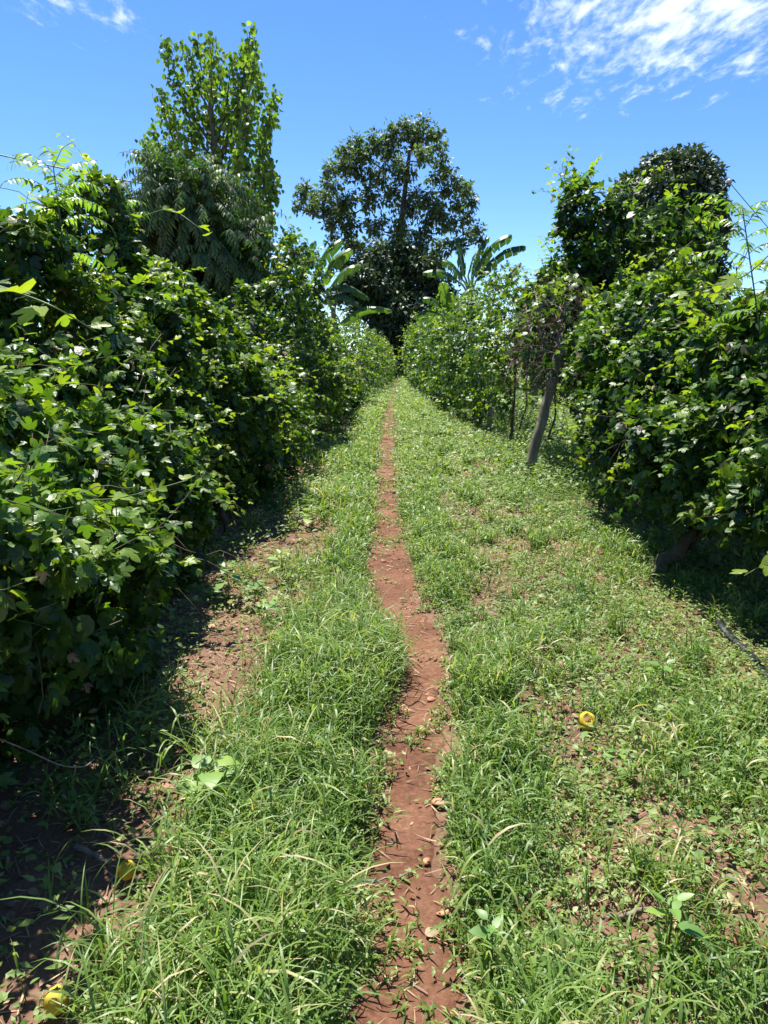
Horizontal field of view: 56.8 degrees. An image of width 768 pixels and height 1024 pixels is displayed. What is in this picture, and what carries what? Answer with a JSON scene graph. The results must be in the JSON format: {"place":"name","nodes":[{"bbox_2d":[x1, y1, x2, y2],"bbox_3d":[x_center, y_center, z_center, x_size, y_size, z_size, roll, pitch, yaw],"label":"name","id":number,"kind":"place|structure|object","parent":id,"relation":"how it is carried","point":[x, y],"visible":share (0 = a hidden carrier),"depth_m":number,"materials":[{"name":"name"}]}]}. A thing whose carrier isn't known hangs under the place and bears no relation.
{"place":"outdoors","nodes":[
{"label":"outdoors","id":0,"kind":"place"},
{"bbox_2d":[0,154,141,183],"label":"overhead cable","id":1,"kind":"object","parent":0,"point":[58,167],"visible":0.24,"depth_m":15.04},
{"bbox_2d":[0,357,767,1023],"bbox_3d":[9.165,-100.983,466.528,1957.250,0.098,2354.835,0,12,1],"label":"ground","id":2,"kind":"structure","parent":0,"point":[24,833],"depth_m":2.60,"materials":[{"name":"red soil"}]},
{"bbox_2d":[0,143,112,359],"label":"feathery sapling","id":3,"kind":"object","parent":2,"relation":"on","point":[66,187],"visible":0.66,"depth_m":4.53,"materials":[{"name":"green plant"}]},
{"bbox_2d":[43,984,69,1015],"bbox_3d":[-0.792,1.177,1.718,0.060,0.074,0.060,0,12,1],"label":"passion fruit","id":4,"kind":"object","parent":2,"relation":"on","point":[49,1006],"visible":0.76,"depth_m":1.70,"materials":[{"name":"yellow food"}]},
{"bbox_2d":[59,790,94,834],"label":"seedling","id":5,"kind":"object","parent":2,"relation":"on","point":[73,795],"visible":0.94,"depth_m":2.35,"materials":[{"name":"green plant"}]},
{"bbox_2d":[72,843,111,865],"bbox_3d":[-0.914,1.076,2.229,0.176,0.026,0.027,7,14,28],"label":"dry stick","id":6,"kind":"object","parent":2,"relation":"on","point":[85,850],"visible":0.99,"depth_m":2.23,"materials":[{"name":"grey wood"}]},
{"bbox_2d":[78,193,150,310],"bbox_3d":[-2.336,-1.279,6.369,0.671,2.865,0.844,-6,14,-25],"label":"feathery sapling","id":7,"kind":"object","parent":2,"relation":"on","point":[131,203],"visible":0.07,"depth_m":6.06,"materials":[{"name":"green plant"}]},
{"bbox_2d":[117,859,135,879],"bbox_3d":[-0.771,1.068,2.127,0.054,0.067,0.055,0,12,1],"label":"passion fruit","id":8,"kind":"object","parent":2,"relation":"on","point":[123,867],"visible":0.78,"depth_m":2.11,"materials":[{"name":"yellow food"}]},
{"bbox_2d":[136,769,164,776],"bbox_3d":[-0.883,0.985,2.681,0.119,0.030,0.025,2,13,11],"label":"dry stick","id":9,"kind":"object","parent":2,"relation":"on","point":[150,773],"visible":0.78,"depth_m":2.68,"materials":[{"name":"grey wood"}]},
{"bbox_2d":[0,133,315,804],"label":"passionfruit vine","id":10,"kind":"object","parent":2,"relation":"on","point":[134,436],"visible":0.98,"depth_m":3.90,"materials":[{"name":"green plant"}]},
{"bbox_2d":[157,783,175,793],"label":"fallen leaf","id":11,"kind":"object","parent":2,"relation":"on","point":[163,785],"visible":0.6,"depth_m":2.59,"materials":[{"name":"brown plant"}]},
{"bbox_2d":[90,136,289,396],"bbox_3d":[-3.427,-3.871,13.124,3.533,5.239,2.890,0,12,1],"label":"weeping tree","id":12,"kind":"object","parent":2,"relation":"on","point":[203,194],"visible":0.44,"depth_m":12.13,"materials":[{"name":"green plant"}]},
{"bbox_2d":[135,21,284,269],"bbox_3d":[-5.833,-9.555,23.442,5.123,11.706,3.235,0,12,1],"label":"broadleaf tree","id":13,"kind":"object","parent":2,"relation":"on","point":[236,126],"visible":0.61,"depth_m":22.63,"materials":[{"name":"green plant"}]},
{"bbox_2d":[175,755,244,803],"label":"seedling","id":14,"kind":"object","parent":2,"relation":"on","point":[217,776],"visible":0.68,"depth_m":2.31,"materials":[{"name":"green plant"}]},
{"bbox_2d":[205,624,218,629],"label":"fallen leaf","id":15,"kind":"object","parent":2,"relation":"on","point":[211,625],"visible":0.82,"depth_m":4.15,"materials":[{"name":"beige plant"}]},
{"bbox_2d":[210,560,241,600],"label":"seedling","id":16,"kind":"object","parent":2,"relation":"on","point":[216,586],"visible":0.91,"depth_m":4.47,"materials":[{"name":"green plant"}]},
{"bbox_2d":[242,580,266,607],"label":"seedling","id":17,"kind":"object","parent":2,"relation":"on","point":[254,586],"visible":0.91,"depth_m":4.44,"materials":[{"name":"green plant"}]},
{"bbox_2d":[254,597,278,613],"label":"seedling","id":18,"kind":"object","parent":2,"relation":"on","point":[267,605],"visible":0.72,"depth_m":4.24,"materials":[{"name":"green plant"}]},
{"bbox_2d":[266,549,291,579],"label":"seedling","id":19,"kind":"object","parent":2,"relation":"on","point":[276,558],"visible":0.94,"depth_m":4.90,"materials":[{"name":"green plant"}]},
{"bbox_2d":[208,216,379,478],"bbox_3d":[-1.653,-3.469,15.275,2.996,4.420,14.998,0,12,1],"label":"passionfruit vine","id":20,"kind":"object","parent":2,"relation":"on","point":[328,383],"visible":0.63,"depth_m":11.81,"materials":[{"name":"green plant"}]},
{"bbox_2d":[279,225,316,325],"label":"banana plant","id":21,"kind":"object","parent":2,"relation":"on","point":[312,244],"visible":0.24,"depth_m":22.82,"materials":[{"name":"green plant"}]},
{"bbox_2d":[297,507,323,529],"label":"seedling","id":22,"kind":"object","parent":2,"relation":"on","point":[305,514],"visible":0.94,"depth_m":6.51,"materials":[{"name":"green plant"}]},
{"bbox_2d":[303,239,391,337],"bbox_3d":[-1.326,-6.250,23.646,3.249,5.360,0.829,1,12,6],"label":"banana plant","id":23,"kind":"object","parent":2,"relation":"on","point":[334,261],"visible":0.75,"depth_m":23.31,"materials":[{"name":"green plant"}]},
{"bbox_2d":[336,308,402,399],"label":"passionfruit vine","id":24,"kind":"object","parent":2,"relation":"on","point":[378,362],"visible":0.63,"depth_m":30.64,"materials":[{"name":"green plant"}]},
{"bbox_2d":[0,376,767,1023],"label":"grass","id":25,"kind":"structure","parent":2,"relation":"on","point":[330,656],"depth_m":2.37,"materials":[{"name":"green plant"}]},
{"bbox_2d":[0,365,767,1023],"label":"ground weeds","id":26,"kind":"object","parent":2,"relation":"on","point":[516,453],"visible":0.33,"depth_m":3.80,"materials":[{"name":"green plant"}]},
{"bbox_2d":[0,404,767,1023],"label":"leaf litter","id":27,"kind":"object","parent":2,"relation":"on","point":[132,836],"visible":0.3,"depth_m":2.48,"materials":[{"name":"plant"}]},
{"bbox_2d":[7,464,767,998],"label":"soil clods","id":28,"kind":"object","parent":2,"relation":"on","point":[109,868],"visible":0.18,"depth_m":2.83,"materials":[{"name":"brown soil"}]},
{"bbox_2d":[291,108,487,265],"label":"great tree","id":29,"kind":"object","parent":2,"relation":"on","point":[413,135],"visible":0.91,"depth_m":53.71,"materials":[{"name":"green plant"}]},
{"bbox_2d":[324,229,464,374],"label":"evergreen tree","id":30,"kind":"object","parent":2,"relation":"on","point":[398,283],"visible":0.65,"depth_m":50.80,"materials":[{"name":"green plant"}]},
{"bbox_2d":[399,501,460,514],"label":"cut frond","id":31,"kind":"object","parent":2,"relation":"on","point":[426,506],"visible":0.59,"depth_m":7.02,"materials":[{"name":"green plant"}]},
{"bbox_2d":[413,282,471,403],"bbox_3d":[1.702,-4.779,20.799,1.735,3.711,0.596,0,12,1],"label":"banana plant","id":32,"kind":"object","parent":2,"relation":"on","point":[446,298],"visible":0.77,"depth_m":20.55,"materials":[{"name":"green plant"}]},
{"bbox_2d":[465,464,480,476],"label":"seedling","id":33,"kind":"object","parent":2,"relation":"on","point":[472,469],"visible":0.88,"depth_m":9.04,"materials":[{"name":"green plant"}]},
{"bbox_2d":[422,234,525,389],"bbox_3d":[2.775,-5.901,22.342,3.127,5.238,0.828,2,13,7],"label":"banana plant","id":34,"kind":"object","parent":2,"relation":"on","point":[478,263],"visible":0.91,"depth_m":21.81,"materials":[{"name":"green plant"}]},
{"bbox_2d":[396,260,567,445],"bbox_3d":[2.026,-7.580,32.867,2.992,4.631,45.055,0,12,-1],"label":"passionfruit vine","id":35,"kind":"object","parent":2,"relation":"on","point":[424,357],"visible":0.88,"depth_m":16.10,"materials":[{"name":"green plant"}]},
{"bbox_2d":[468,909,511,974],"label":"seedling","id":36,"kind":"object","parent":2,"relation":"on","point":[480,930],"visible":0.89,"depth_m":1.79,"materials":[{"name":"green plant"}]},
{"bbox_2d":[487,348,492,430],"bbox_3d":[2.196,-2.451,14.639,0.176,1.810,0.148,0,12,1],"label":"trellis post","id":37,"kind":"object","parent":2,"relation":"on","point":[490,411],"visible":0.25,"depth_m":14.67,"materials":[{"name":"wood"}]},
{"bbox_2d":[491,263,537,411],"bbox_3d":[3.349,-4.384,18.428,1.416,3.958,0.260,0,12,1],"label":"banana plant","id":38,"kind":"object","parent":2,"relation":"on","point":[534,394],"visible":0.2,"depth_m":18.57,"materials":[{"name":"green plant"}]},
{"bbox_2d":[523,333,567,479],"bbox_3d":[2.031,-1.262,8.988,0.610,1.952,0.172,-6,14,-25],"label":"trellis post","id":39,"kind":"object","parent":2,"relation":"on","point":[538,432],"visible":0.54,"depth_m":8.96,"materials":[{"name":"wood"}]},
{"bbox_2d":[483,259,611,445],"bbox_3d":[2.371,-2.228,10.912,1.927,2.873,5.788,0,12,1],"label":"dry vine","id":40,"kind":"object","parent":2,"relation":"on","point":[526,333],"visible":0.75,"depth_m":9.26,"materials":[{"name":"green plant"}]},
{"bbox_2d":[578,712,595,730],"bbox_3d":[0.859,0.886,3.007,0.074,0.081,0.074,0,12,1],"label":"passion fruit","id":41,"kind":"object","parent":2,"relation":"on","point":[584,718],"visible":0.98,"depth_m":2.99,"materials":[{"name":"yellow food"}]},
{"bbox_2d":[582,507,603,521],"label":"seedling","id":42,"kind":"object","parent":2,"relation":"on","point":[595,513],"visible":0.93,"depth_m":6.67,"materials":[{"name":"green plant"}]},
{"bbox_2d":[603,748,637,771],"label":"seedling","id":43,"kind":"object","parent":2,"relation":"on","point":[610,754],"visible":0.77,"depth_m":2.69,"materials":[{"name":"green plant"}]},
{"bbox_2d":[524,144,739,386],"bbox_3d":[3.439,-2.721,10.108,3.010,4.286,2.712,0,12,1],"label":"climber covered bush","id":44,"kind":"object","parent":2,"relation":"on","point":[604,257],"visible":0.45,"depth_m":9.38,"materials":[{"name":"green plant"}]},
{"bbox_2d":[606,899,694,921],"bbox_3d":[0.758,1.125,2.006,0.271,0.034,0.029,-2,13,-10],"label":"dry stick","id":45,"kind":"object","parent":2,"relation":"on","point":[638,910],"visible":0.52,"depth_m":1.99,"materials":[{"name":"beige wood"}]},
{"bbox_2d":[545,241,767,580],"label":"passionfruit vine","id":46,"kind":"object","parent":2,"relation":"on","point":[667,404],"visible":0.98,"depth_m":4.96,"materials":[{"name":"green plant"}]},
{"bbox_2d":[725,179,767,227],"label":"dry bud stalk","id":47,"kind":"object","parent":46,"relation":"attached to","point":[728,181],"visible":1,"depth_m":3.33,"materials":[{"name":"plant"}]},
{"bbox_2d":[645,659,685,687],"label":"seedling","id":48,"kind":"object","parent":2,"relation":"on","point":[666,667],"visible":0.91,"depth_m":3.37,"materials":[{"name":"green plant"}]},
{"bbox_2d":[601,141,736,311],"bbox_3d":[6.390,-5.066,16.272,3.139,6.236,2.784,0,12,1],"label":"round tree","id":49,"kind":"object","parent":2,"relation":"on","point":[686,165],"visible":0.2,"depth_m":15.03,"materials":[{"name":"green plant"}]},
{"bbox_2d":[644,889,709,952],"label":"seedling","id":50,"kind":"object","parent":2,"relation":"on","point":[674,903],"visible":0.95,"depth_m":1.86,"materials":[{"name":"green plant"}]},
{"bbox_2d":[672,915,684,922],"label":"fallen leaf","id":51,"kind":"object","parent":2,"relation":"on","point":[673,917],"visible":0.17,"depth_m":1.98,"materials":[{"name":"brown plant"}]},
{"bbox_2d":[709,552,720,565],"bbox_3d":[2.509,0.354,5.383,0.084,0.102,0.085,0,12,1],"label":"passion fruit","id":52,"kind":"object","parent":2,"relation":"on","point":[717,556],"visible":0.85,"depth_m":5.36,"materials":[{"name":"green food"}]},
{"bbox_2d":[687,193,767,345],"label":"feathery sapling","id":53,"kind":"object","parent":2,"relation":"on","point":[732,206],"visible":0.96,"depth_m":4.11,"materials":[{"name":"green plant"}]},
{"bbox_2d":[720,931,743,948],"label":"fallen leaf","id":54,"kind":"object","parent":2,"relation":"on","point":[735,939],"visible":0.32,"depth_m":1.93,"materials":[{"name":"brown plant"}]},
{"bbox_2d":[713,613,767,678],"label":"irrigation hose","id":55,"kind":"object","parent":2,"relation":"on","point":[722,624],"visible":0.81,"depth_m":3.87,"materials":[{"name":"black plastic"}]},
{"bbox_2d":[0,0,767,355],"label":"sky","id":56,"kind":"structure","parent":0,"point":[511,84],"materials":[{"name":"blue"}]},
{"bbox_2d":[347,380,465,1023],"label":"dirt path","id":57,"kind":"structure","parent":0,"point":[421,816],"depth_m":2.42,"materials":[{"name":"brown soil"}]},
{"bbox_2d":[365,872,412,882],"bbox_3d":[0.017,1.123,2.179,0.174,0.022,0.025,-4,13,-17],"label":"dry stick","id":58,"kind":"object","parent":57,"relation":"on","point":[381,879],"visible":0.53,"depth_m":2.18,"materials":[{"name":"grey wood"}]},
{"bbox_2d":[431,798,444,804],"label":"fallen leaf","id":59,"kind":"object","parent":57,"relation":"on","point":[434,800],"visible":0.8,"depth_m":2.53,"materials":[{"name":"beige plant"}]},
{"bbox_2d":[436,907,449,915],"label":"fallen leaf","id":60,"kind":"object","parent":57,"relation":"on","point":[440,912],"visible":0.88,"depth_m":2.05,"materials":[{"name":"beige plant"}]},
{"bbox_2d":[423,857,429,864],"bbox_3d":[0.134,1.100,2.245,0.024,0.010,0.032,0,12,1],"label":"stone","id":61,"kind":"object","parent":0,"point":[426,860],"visible":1,"depth_m":2.24,"materials":[{"name":"beige stone"}]},
{"bbox_2d":[427,696,435,700],"bbox_3d":[0.223,0.868,3.303,0.056,0.019,0.026,-12,17,-42],"label":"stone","id":62,"kind":"object","parent":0,"point":[429,698],"visible":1,"depth_m":3.30,"materials":[{"name":"beige stone"}]}
]}

